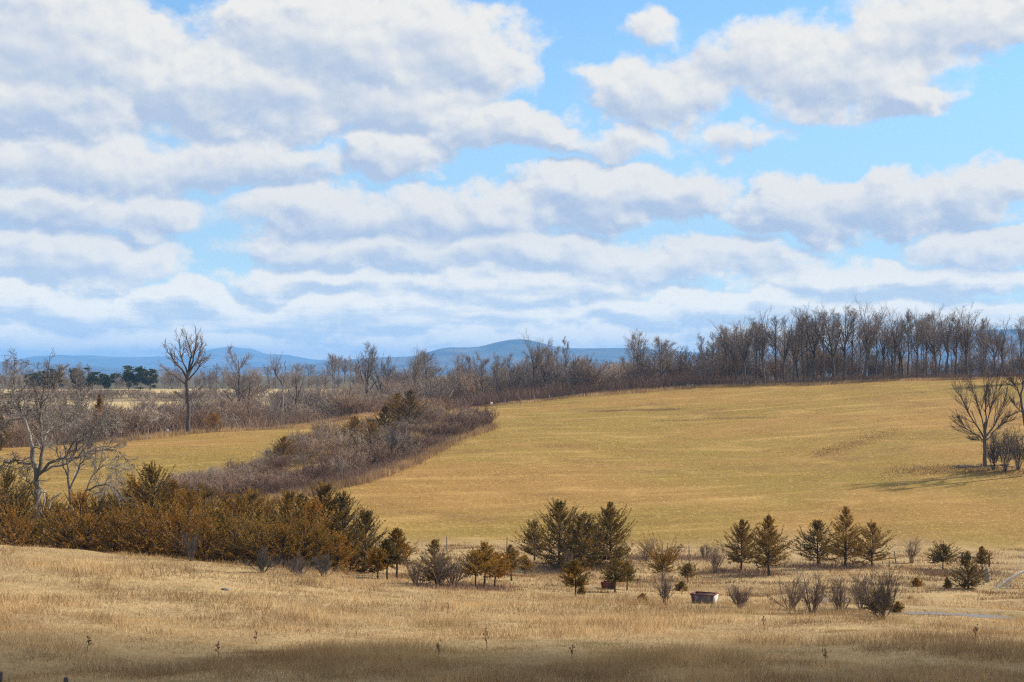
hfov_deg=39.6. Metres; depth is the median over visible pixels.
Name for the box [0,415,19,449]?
cedar tree
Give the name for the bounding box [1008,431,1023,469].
bare shrub
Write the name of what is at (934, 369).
sapling
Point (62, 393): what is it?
bare shrub
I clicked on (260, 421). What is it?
undergrowth
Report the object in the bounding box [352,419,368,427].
bare shrub
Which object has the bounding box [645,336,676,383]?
bare tree
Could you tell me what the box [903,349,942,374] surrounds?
sapling
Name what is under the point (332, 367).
bare tree
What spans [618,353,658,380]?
sapling
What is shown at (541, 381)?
sapling
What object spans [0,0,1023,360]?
sky
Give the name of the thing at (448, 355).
mountain ridge
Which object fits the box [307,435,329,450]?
bare shrub
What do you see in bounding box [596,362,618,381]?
sapling
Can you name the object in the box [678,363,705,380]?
sapling
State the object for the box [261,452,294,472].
bare shrub
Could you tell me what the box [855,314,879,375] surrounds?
bare tree
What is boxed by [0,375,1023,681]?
ground
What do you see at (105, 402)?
sapling
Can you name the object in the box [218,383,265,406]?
sapling
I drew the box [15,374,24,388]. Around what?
sapling
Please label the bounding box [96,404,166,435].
bare shrub
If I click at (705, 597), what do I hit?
feed bin
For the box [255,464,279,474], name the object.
bare shrub
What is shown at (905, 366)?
sapling
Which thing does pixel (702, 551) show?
bare shrub
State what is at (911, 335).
bare tree
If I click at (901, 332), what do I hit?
bare tree
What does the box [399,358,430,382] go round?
bare tree
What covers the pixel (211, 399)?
sapling
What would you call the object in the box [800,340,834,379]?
sapling
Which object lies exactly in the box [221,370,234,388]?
sapling
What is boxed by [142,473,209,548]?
cedar tree
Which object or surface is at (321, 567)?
bare shrub
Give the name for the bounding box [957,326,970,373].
bare tree
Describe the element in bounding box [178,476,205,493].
bare shrub
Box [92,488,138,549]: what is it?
cedar tree
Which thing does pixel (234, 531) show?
cedar tree
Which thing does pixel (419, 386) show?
sapling
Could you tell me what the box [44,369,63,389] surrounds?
pine tree
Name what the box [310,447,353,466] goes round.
bare shrub
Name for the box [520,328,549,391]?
bare tree
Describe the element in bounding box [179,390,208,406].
sapling
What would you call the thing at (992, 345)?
bare tree
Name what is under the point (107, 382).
pine tree
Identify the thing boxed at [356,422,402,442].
bare shrub
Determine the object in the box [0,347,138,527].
gnarled tree
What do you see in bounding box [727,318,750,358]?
bare tree
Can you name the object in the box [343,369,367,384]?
sapling
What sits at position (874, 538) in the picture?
cedar tree
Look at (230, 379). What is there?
sapling
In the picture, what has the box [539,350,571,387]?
bare tree
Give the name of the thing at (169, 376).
bare tree
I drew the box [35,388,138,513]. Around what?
twin stem tree
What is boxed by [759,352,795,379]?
sapling
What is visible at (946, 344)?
bare tree
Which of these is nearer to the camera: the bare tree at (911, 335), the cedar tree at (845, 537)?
the cedar tree at (845, 537)
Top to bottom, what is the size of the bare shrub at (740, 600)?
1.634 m
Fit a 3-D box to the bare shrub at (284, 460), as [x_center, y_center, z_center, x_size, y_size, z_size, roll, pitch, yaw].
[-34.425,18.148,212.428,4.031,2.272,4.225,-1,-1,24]
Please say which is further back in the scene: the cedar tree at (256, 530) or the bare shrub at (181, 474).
the bare shrub at (181, 474)
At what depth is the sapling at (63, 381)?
664.26 m
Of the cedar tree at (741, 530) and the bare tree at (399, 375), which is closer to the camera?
the cedar tree at (741, 530)
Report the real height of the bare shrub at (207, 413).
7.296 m
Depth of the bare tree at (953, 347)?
376.54 m
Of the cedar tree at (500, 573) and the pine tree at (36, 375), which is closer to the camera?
the cedar tree at (500, 573)
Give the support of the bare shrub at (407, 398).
on the ground at (720, 493)
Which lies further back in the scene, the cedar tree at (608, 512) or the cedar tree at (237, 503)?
the cedar tree at (608, 512)
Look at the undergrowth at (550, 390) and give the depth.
351.38 m
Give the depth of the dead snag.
299.72 m
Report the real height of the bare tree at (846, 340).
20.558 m
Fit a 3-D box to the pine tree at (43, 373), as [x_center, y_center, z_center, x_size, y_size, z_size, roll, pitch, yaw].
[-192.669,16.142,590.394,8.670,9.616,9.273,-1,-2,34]
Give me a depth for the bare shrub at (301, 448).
225.52 m
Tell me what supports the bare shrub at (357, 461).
on the ground at (720, 493)
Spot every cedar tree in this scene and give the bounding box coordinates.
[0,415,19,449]
[0,465,59,546]
[0,475,38,540]
[0,488,43,546]
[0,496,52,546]
[15,493,79,546]
[30,487,110,548]
[34,497,90,547]
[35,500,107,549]
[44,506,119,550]
[65,493,139,551]
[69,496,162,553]
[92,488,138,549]
[93,394,103,418]
[94,484,148,537]
[99,460,196,554]
[102,491,200,557]
[104,471,163,529]
[129,500,226,559]
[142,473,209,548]
[152,482,229,559]
[161,505,238,562]
[177,480,234,559]
[177,504,277,564]
[197,490,249,559]
[199,412,224,430]
[213,502,312,566]
[214,490,265,557]
[216,486,286,565]
[224,496,289,554]
[246,515,327,567]
[260,487,313,567]
[268,490,333,562]
[269,435,298,462]
[275,515,337,569]
[277,498,345,567]
[290,522,353,572]
[295,477,357,566]
[319,490,377,569]
[319,529,365,573]
[328,506,401,573]
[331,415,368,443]
[339,531,369,569]
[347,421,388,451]
[362,546,393,578]
[366,406,405,430]
[371,539,404,579]
[373,393,416,423]
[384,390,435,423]
[384,527,419,578]
[406,539,458,584]
[453,547,499,588]
[470,541,503,587]
[476,552,514,585]
[499,544,526,580]
[509,518,556,559]
[515,498,607,567]
[518,556,535,572]
[537,511,614,571]
[556,559,592,597]
[568,517,626,565]
[577,587,586,594]
[587,501,637,565]
[597,555,638,591]
[621,561,640,589]
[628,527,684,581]
[636,593,647,602]
[674,581,687,590]
[678,561,703,581]
[709,518,762,569]
[738,513,799,575]
[780,519,843,565]
[818,506,873,567]
[838,519,898,566]
[861,584,898,612]
[892,601,904,611]
[910,577,924,585]
[925,540,962,568]
[939,550,992,589]
[942,577,952,587]
[973,546,992,570]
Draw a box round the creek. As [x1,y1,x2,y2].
[887,612,1013,619]
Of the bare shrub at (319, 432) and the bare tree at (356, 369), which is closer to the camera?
the bare shrub at (319, 432)
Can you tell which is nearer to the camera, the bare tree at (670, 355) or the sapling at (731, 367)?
the sapling at (731, 367)
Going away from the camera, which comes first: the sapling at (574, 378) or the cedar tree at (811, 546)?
the cedar tree at (811, 546)
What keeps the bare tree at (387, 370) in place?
on the ground at (720, 493)
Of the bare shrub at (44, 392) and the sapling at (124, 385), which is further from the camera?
the sapling at (124, 385)
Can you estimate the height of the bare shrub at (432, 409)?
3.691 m
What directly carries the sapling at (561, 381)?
on the ground at (720, 493)
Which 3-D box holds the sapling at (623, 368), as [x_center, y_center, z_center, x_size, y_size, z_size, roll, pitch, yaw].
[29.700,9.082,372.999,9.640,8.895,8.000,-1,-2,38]
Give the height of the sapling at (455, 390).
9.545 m
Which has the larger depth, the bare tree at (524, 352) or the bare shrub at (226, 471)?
the bare tree at (524, 352)
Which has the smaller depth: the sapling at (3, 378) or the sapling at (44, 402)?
the sapling at (44, 402)
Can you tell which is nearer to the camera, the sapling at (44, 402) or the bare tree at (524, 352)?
the sapling at (44, 402)
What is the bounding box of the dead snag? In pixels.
[270,361,285,417]
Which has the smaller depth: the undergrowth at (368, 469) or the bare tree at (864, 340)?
the undergrowth at (368, 469)
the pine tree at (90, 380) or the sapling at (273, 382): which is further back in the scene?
the sapling at (273, 382)
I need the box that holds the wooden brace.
[961,552,989,566]
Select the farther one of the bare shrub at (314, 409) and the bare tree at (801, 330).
the bare tree at (801, 330)
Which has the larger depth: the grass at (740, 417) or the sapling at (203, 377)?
the sapling at (203, 377)
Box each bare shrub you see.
[0,414,56,446]
[16,388,41,399]
[30,386,61,399]
[38,387,68,400]
[50,386,78,399]
[50,408,98,439]
[75,403,140,439]
[76,386,102,399]
[76,467,134,514]
[88,386,121,399]
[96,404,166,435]
[98,403,145,435]
[108,388,132,398]
[111,415,165,433]
[116,404,171,434]
[119,405,177,435]
[126,387,144,397]
[131,388,157,400]
[138,399,179,409]
[141,389,165,399]
[145,405,183,431]
[152,405,210,430]
[154,390,177,400]
[158,409,204,430]
[159,473,194,492]
[164,470,193,478]
[165,391,189,400]
[168,397,229,428]
[171,471,209,479]
[172,387,199,399]
[177,386,208,399]
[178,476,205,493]
[178,480,208,493]
[180,527,200,560]
[182,474,214,485]
[188,467,220,479]
[198,386,219,396]
[201,389,226,399]
[202,484,225,495]
[204,464,234,473]
[204,473,243,495]
[207,473,229,482]
[209,409,241,427]
[211,469,245,482]
[212,390,258,425]
[217,402,267,427]
[217,467,235,475]
[222,456,253,471]
[228,462,259,476]
[228,474,273,494]
[231,471,267,488]
[233,470,252,481]
[239,459,267,474]
[239,545,282,572]
[240,383,270,396]
[240,386,269,397]
[245,470,285,491]
[247,461,269,471]
[248,453,274,465]
[251,398,287,419]
[254,445,286,460]
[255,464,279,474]
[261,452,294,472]
[263,479,284,492]
[271,437,302,455]
[271,455,291,467]
[275,469,295,478]
[275,469,310,488]
[276,400,316,423]
[279,466,304,478]
[279,553,310,576]
[285,430,307,448]
[288,438,313,453]
[288,442,305,456]
[289,429,321,443]
[290,455,341,479]
[291,453,316,465]
[293,448,316,460]
[302,386,321,395]
[304,430,356,460]
[305,466,323,478]
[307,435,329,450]
[308,385,340,398]
[310,401,338,416]
[310,421,332,431]
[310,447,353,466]
[310,462,337,474]
[310,552,342,576]
[312,427,338,442]
[315,416,357,440]
[317,387,382,415]
[319,455,352,473]
[325,391,378,416]
[328,446,375,471]
[334,426,358,437]
[336,426,385,456]
[337,395,382,414]
[339,445,355,459]
[350,393,387,413]
[350,449,375,464]
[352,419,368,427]
[355,441,392,465]
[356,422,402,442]
[356,436,404,465]
[364,415,380,424]
[364,421,414,457]
[367,389,405,407]
[371,426,427,457]
[378,420,414,438]
[385,388,424,410]
[392,424,418,434]
[394,415,417,424]
[399,419,414,428]
[400,414,423,424]
[400,551,434,586]
[404,431,433,446]
[407,415,428,428]
[410,432,436,448]
[412,409,438,425]
[412,420,439,436]
[412,425,430,436]
[415,396,445,409]
[419,393,452,410]
[419,549,463,586]
[421,405,446,419]
[424,410,441,423]
[428,398,454,413]
[428,404,444,414]
[430,550,468,585]
[431,416,467,436]
[435,410,452,422]
[438,411,466,425]
[442,420,470,434]
[443,411,483,432]
[447,407,484,427]
[452,402,478,414]
[457,407,481,416]
[459,405,497,419]
[466,408,499,421]
[477,414,495,423]
[561,549,573,568]
[638,538,663,556]
[651,568,675,604]
[661,546,680,556]
[698,543,717,557]
[706,545,728,572]
[725,583,752,607]
[761,578,807,608]
[792,566,832,613]
[821,576,857,610]
[845,572,875,609]
[848,561,908,619]
[902,537,921,562]
[982,432,1008,469]
[987,421,1021,471]
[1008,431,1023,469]
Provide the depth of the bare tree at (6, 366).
755.69 m
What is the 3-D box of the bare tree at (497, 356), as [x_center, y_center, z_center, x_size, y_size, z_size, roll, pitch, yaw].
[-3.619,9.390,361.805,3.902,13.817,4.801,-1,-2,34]
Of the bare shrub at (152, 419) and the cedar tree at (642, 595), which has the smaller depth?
the cedar tree at (642, 595)
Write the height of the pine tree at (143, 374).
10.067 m
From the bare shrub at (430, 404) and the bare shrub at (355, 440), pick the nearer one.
the bare shrub at (355, 440)
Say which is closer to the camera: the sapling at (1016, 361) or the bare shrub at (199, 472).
the bare shrub at (199, 472)
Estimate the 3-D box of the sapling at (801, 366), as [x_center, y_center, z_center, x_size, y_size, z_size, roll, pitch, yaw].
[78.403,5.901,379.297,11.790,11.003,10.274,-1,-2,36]
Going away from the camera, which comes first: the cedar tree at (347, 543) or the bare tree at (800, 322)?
the cedar tree at (347, 543)
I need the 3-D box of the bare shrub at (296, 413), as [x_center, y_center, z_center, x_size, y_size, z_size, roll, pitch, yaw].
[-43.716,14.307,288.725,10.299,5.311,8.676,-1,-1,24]
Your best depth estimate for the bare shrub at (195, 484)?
181.80 m
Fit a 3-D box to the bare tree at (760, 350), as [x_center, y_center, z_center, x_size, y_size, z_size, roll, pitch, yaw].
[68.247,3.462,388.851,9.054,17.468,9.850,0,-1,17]
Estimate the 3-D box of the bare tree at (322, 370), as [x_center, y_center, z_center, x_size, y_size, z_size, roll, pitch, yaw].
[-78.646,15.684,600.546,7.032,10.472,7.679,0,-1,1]
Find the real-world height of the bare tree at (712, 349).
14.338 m
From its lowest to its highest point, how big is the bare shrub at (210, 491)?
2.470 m
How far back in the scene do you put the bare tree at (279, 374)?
737.19 m
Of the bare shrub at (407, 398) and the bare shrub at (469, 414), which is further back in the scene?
the bare shrub at (407, 398)
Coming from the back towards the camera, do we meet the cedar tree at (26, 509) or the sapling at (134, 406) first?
the sapling at (134, 406)
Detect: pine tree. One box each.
[22,371,42,388]
[38,369,59,390]
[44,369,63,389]
[68,368,91,390]
[82,372,107,389]
[95,373,116,390]
[116,365,144,388]
[129,367,152,389]
[141,368,158,389]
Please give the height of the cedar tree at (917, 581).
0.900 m
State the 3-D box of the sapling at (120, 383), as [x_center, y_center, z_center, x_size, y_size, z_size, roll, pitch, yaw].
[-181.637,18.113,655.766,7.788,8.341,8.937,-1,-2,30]
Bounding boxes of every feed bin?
[601,580,614,588]
[690,591,718,603]
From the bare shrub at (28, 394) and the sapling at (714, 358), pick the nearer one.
the sapling at (714, 358)
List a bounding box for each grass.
[0,544,1023,681]
[108,376,1022,443]
[154,422,503,507]
[575,407,682,411]
[655,416,771,421]
[802,428,907,456]
[874,461,1023,478]
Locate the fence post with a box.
[985,566,989,582]
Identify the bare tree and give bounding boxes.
[1,358,13,386]
[70,361,96,399]
[157,325,213,431]
[165,367,171,389]
[204,345,256,411]
[209,363,223,387]
[227,368,264,414]
[262,364,277,386]
[267,351,282,388]
[273,367,285,386]
[274,361,310,410]
[302,362,315,376]
[320,366,332,388]
[323,354,338,386]
[325,353,345,389]
[334,356,345,386]
[336,356,349,375]
[339,357,354,387]
[346,355,357,386]
[351,362,365,385]
[353,341,393,396]
[361,353,400,392]
[379,354,399,386]
[385,370,411,388]
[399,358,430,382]
[401,348,429,386]
[404,349,447,385]
[413,354,439,378]
[448,365,465,377]
[452,351,473,375]
[460,355,477,376]
[466,350,494,393]
[492,353,502,392]
[499,353,524,376]
[519,346,556,374]
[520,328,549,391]
[521,345,543,370]
[534,341,553,392]
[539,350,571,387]
[542,337,555,386]
[546,344,571,374]
[557,334,571,385]
[618,335,650,368]
[624,330,650,379]
[627,335,649,387]
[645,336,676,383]
[650,336,678,379]
[656,345,679,376]
[679,345,689,375]
[685,340,710,361]
[696,334,706,357]
[697,356,708,383]
[703,332,719,373]
[709,320,762,380]
[710,324,740,381]
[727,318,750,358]
[728,315,763,378]
[740,306,779,379]
[748,319,767,378]
[748,326,772,378]
[749,333,766,373]
[752,322,773,377]
[757,314,811,382]
[761,315,788,381]
[764,332,789,361]
[776,326,808,377]
[779,340,799,378]
[782,319,813,381]
[784,307,814,379]
[785,308,837,378]
[789,313,815,377]
[790,312,844,374]
[795,309,811,358]
[802,302,849,379]
[803,309,848,382]
[820,303,864,379]
[830,308,843,376]
[831,304,892,375]
[845,304,863,375]
[850,295,892,378]
[854,319,878,372]
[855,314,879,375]
[861,313,888,374]
[865,317,910,377]
[877,319,913,373]
[877,332,893,376]
[879,318,906,353]
[881,302,913,376]
[885,334,904,374]
[886,324,914,372]
[892,314,916,371]
[899,309,925,375]
[902,310,933,377]
[905,307,969,376]
[909,332,937,362]
[912,318,930,370]
[914,311,947,374]
[921,327,946,373]
[922,311,952,348]
[930,306,968,374]
[932,320,952,373]
[941,334,961,372]
[944,319,967,372]
[948,363,1023,466]
[949,312,962,374]
[950,305,980,375]
[956,306,981,373]
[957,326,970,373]
[962,321,975,357]
[969,325,993,370]
[969,337,999,356]
[970,316,990,375]
[971,317,1006,377]
[971,321,1000,372]
[974,324,990,364]
[985,317,1013,377]
[988,333,1000,371]
[997,329,1010,369]
[1002,341,1014,363]
[1002,348,1023,424]
[1003,335,1023,372]
[1010,317,1023,371]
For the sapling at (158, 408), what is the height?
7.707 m
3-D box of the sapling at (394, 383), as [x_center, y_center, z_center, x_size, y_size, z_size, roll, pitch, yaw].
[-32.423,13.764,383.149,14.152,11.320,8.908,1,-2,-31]
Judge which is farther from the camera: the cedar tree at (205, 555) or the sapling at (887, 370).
the sapling at (887, 370)
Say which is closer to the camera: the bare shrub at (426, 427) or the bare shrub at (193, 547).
the bare shrub at (193, 547)
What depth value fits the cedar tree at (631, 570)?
108.54 m
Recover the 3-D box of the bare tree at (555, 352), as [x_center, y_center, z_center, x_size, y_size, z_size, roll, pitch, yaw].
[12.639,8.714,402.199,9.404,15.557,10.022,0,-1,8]
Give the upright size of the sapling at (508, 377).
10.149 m
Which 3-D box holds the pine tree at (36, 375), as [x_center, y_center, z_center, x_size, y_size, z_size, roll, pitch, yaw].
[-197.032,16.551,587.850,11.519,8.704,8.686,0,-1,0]
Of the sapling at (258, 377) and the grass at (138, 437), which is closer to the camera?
the grass at (138, 437)
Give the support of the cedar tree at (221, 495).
on the ground at (720, 493)
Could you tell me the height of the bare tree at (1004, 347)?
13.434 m
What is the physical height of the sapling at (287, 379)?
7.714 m
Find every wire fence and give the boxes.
[363,536,896,562]
[490,380,720,404]
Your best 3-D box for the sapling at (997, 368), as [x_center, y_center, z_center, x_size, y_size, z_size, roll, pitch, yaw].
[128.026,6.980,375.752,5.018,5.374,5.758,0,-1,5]
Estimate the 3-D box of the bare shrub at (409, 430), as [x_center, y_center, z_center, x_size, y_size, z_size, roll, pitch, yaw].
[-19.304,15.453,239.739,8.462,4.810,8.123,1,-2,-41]
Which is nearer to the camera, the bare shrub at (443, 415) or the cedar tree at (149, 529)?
the cedar tree at (149, 529)
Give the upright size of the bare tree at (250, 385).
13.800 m
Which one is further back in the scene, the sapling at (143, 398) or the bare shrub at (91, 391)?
the bare shrub at (91, 391)
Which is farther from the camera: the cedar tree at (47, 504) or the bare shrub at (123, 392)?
the bare shrub at (123, 392)
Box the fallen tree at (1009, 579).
[996,553,1023,587]
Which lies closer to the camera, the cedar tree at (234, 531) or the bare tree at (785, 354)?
the cedar tree at (234, 531)
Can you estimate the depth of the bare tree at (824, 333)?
351.92 m
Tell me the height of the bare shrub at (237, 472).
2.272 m
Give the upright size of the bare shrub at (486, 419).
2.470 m
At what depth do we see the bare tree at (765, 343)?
399.01 m
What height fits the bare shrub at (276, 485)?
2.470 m
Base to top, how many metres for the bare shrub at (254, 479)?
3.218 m
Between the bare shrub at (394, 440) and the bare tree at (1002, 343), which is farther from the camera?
the bare tree at (1002, 343)
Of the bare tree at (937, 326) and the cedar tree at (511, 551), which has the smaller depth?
the cedar tree at (511, 551)
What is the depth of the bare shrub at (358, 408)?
294.76 m
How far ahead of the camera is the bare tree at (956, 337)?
360.26 m
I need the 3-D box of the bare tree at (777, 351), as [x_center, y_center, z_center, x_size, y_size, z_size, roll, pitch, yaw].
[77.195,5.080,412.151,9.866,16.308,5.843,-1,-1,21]
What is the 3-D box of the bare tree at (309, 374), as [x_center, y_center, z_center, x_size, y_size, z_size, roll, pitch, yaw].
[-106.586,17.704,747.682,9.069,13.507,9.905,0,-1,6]
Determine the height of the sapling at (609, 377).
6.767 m
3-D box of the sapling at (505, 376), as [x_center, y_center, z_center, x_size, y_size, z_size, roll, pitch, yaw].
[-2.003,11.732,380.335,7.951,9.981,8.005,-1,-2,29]
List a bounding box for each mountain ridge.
[0,329,1023,374]
[0,347,329,368]
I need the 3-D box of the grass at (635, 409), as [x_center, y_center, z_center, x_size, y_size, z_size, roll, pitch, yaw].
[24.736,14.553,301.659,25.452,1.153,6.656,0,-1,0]
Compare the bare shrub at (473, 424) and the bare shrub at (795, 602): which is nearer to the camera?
the bare shrub at (795, 602)
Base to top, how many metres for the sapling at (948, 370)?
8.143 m
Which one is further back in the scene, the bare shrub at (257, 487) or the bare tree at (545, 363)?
the bare tree at (545, 363)
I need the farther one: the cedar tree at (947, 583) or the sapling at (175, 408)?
the sapling at (175, 408)
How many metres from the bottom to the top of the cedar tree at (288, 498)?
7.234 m
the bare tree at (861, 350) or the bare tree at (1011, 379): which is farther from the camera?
the bare tree at (861, 350)
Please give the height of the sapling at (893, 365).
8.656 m
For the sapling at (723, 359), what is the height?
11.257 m
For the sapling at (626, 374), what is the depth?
369.85 m
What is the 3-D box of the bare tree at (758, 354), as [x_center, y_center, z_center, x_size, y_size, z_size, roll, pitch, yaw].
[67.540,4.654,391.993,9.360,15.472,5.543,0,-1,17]
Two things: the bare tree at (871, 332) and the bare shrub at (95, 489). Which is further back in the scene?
the bare tree at (871, 332)
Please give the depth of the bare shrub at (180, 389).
504.19 m
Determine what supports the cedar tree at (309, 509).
on the ground at (720, 493)
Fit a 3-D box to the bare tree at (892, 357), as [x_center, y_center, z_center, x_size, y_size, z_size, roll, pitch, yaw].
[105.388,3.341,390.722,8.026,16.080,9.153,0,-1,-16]
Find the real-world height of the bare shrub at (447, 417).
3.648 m
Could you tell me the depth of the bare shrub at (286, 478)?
191.07 m
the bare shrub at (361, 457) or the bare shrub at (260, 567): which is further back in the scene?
the bare shrub at (361, 457)
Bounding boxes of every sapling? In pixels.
[0,366,19,388]
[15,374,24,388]
[19,397,48,433]
[23,394,66,436]
[55,404,79,423]
[57,397,94,419]
[62,376,69,388]
[91,395,118,411]
[113,375,123,388]
[118,376,126,388]
[124,395,158,410]
[136,393,158,408]
[146,399,183,413]
[157,366,174,388]
[161,366,185,388]
[162,400,195,431]
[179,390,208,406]
[190,393,227,416]
[193,373,201,388]
[197,368,219,387]
[206,390,233,407]
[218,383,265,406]
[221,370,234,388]
[222,371,241,388]
[243,368,257,385]
[248,366,265,388]
[248,393,268,406]
[261,398,284,423]
[263,375,279,388]
[266,387,294,417]
[278,373,291,389]
[283,382,317,414]
[284,367,304,388]
[289,387,319,405]
[293,395,316,419]
[301,385,338,409]
[305,376,314,386]
[306,371,325,387]
[318,383,342,415]
[321,374,330,387]
[335,374,343,385]
[340,381,370,398]
[341,383,365,396]
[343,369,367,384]
[352,384,377,396]
[354,369,366,385]
[368,374,412,391]
[374,378,406,397]
[379,374,417,397]
[385,379,422,399]
[402,377,437,398]
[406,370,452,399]
[412,370,460,393]
[430,375,454,399]
[446,366,488,393]
[448,374,470,399]
[451,367,480,398]
[455,369,489,397]
[463,367,492,394]
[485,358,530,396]
[488,366,530,394]
[489,367,515,390]
[513,356,548,391]
[523,364,562,390]
[528,356,568,386]
[550,361,585,387]
[559,353,595,390]
[562,358,595,385]
[564,365,597,386]
[567,356,598,376]
[574,354,611,387]
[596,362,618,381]
[604,368,620,385]
[605,360,629,384]
[614,360,632,378]
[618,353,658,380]
[621,364,633,382]
[627,353,661,382]
[649,364,667,376]
[654,350,696,379]
[671,346,706,376]
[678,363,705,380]
[686,350,722,380]
[699,343,735,377]
[708,356,731,376]
[710,347,741,378]
[714,349,741,378]
[728,347,764,379]
[732,342,758,376]
[734,356,755,378]
[751,359,780,378]
[757,351,791,379]
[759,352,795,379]
[770,360,792,380]
[786,346,821,379]
[788,353,806,378]
[795,354,818,376]
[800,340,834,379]
[808,338,858,376]
[810,347,853,376]
[830,346,859,376]
[847,341,887,376]
[860,353,881,375]
[864,357,888,376]
[877,350,893,375]
[885,355,910,373]
[891,354,914,376]
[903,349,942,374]
[918,363,944,375]
[928,355,957,374]
[950,358,964,375]
[954,348,990,375]
[957,345,987,374]
[973,351,1000,372]
[986,357,1005,373]
[997,357,1017,374]
[1004,347,1023,372]
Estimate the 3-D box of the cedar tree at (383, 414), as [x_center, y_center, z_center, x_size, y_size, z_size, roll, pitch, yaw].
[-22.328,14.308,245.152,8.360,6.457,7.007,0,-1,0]
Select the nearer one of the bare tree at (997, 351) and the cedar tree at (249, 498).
the cedar tree at (249, 498)
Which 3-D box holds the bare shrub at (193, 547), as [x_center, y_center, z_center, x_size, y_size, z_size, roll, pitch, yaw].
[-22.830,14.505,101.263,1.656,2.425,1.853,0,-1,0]
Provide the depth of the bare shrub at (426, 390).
339.19 m
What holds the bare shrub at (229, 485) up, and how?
on the ground at (720, 493)
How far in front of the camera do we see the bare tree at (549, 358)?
351.98 m
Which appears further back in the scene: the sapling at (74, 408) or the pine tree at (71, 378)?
the pine tree at (71, 378)
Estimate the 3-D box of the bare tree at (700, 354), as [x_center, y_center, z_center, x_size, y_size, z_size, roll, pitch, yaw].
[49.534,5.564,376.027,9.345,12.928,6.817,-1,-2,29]
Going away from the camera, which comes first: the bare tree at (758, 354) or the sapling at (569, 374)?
the sapling at (569, 374)
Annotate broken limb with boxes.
[34,488,61,509]
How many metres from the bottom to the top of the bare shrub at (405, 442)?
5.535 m
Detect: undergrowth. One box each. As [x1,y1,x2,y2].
[0,401,419,447]
[151,421,501,500]
[367,368,1023,410]
[405,552,1021,592]
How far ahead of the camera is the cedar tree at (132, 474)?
121.44 m
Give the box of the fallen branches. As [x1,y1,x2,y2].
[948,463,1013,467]
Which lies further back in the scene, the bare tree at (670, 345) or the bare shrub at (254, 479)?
the bare tree at (670, 345)
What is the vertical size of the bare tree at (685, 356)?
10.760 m
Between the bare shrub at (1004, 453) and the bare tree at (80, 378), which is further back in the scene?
the bare tree at (80, 378)
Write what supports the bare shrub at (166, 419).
on the ground at (720, 493)
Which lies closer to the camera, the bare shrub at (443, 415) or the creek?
the creek
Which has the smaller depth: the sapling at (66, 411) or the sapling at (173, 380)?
the sapling at (66, 411)
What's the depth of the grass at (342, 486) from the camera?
208.01 m
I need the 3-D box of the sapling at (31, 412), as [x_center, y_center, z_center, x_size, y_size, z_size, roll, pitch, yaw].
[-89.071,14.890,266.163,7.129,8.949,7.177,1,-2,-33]
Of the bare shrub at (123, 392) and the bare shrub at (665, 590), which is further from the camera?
the bare shrub at (123, 392)
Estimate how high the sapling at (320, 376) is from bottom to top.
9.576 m
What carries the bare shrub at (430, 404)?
on the ground at (720, 493)
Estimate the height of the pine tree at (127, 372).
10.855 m
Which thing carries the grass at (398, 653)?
on the ground at (720, 493)
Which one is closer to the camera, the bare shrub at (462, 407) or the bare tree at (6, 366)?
the bare shrub at (462, 407)
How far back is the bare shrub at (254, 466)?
203.88 m
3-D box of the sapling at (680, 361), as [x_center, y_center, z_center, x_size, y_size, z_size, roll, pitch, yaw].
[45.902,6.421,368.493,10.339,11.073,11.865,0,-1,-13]
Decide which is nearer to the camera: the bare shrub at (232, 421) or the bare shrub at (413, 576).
the bare shrub at (413, 576)
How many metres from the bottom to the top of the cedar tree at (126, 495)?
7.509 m
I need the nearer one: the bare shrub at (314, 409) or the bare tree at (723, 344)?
the bare shrub at (314, 409)
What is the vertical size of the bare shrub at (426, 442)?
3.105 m
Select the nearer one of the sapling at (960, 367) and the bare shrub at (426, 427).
the bare shrub at (426, 427)
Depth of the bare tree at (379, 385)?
351.64 m
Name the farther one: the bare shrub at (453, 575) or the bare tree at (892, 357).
the bare tree at (892, 357)
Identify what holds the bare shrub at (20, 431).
on the ground at (720, 493)
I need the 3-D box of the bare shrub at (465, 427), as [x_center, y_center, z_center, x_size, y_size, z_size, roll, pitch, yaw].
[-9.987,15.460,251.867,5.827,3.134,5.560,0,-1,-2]
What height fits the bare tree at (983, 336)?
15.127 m
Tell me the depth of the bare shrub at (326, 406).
300.05 m
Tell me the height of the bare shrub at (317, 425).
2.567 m
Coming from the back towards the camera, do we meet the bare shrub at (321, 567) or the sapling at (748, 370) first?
the sapling at (748, 370)
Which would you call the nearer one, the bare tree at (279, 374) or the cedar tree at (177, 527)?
the cedar tree at (177, 527)
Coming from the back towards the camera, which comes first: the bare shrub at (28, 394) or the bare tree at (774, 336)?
the bare shrub at (28, 394)
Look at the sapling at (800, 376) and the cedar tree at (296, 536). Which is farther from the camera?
the sapling at (800, 376)
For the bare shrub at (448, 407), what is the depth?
292.81 m
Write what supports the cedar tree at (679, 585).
on the ground at (720, 493)
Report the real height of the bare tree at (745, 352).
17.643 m
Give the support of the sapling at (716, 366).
on the ground at (720, 493)
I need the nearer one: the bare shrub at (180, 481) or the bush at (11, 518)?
the bush at (11, 518)
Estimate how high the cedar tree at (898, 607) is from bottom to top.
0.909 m
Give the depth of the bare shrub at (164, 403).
365.49 m
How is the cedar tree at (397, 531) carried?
on the ground at (720, 493)
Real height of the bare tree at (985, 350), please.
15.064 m
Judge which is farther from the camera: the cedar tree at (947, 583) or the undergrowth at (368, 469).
the undergrowth at (368, 469)
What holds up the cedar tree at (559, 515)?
on the ground at (720, 493)
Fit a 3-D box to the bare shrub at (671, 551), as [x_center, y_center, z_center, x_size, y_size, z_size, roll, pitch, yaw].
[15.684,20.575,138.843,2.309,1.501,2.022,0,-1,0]

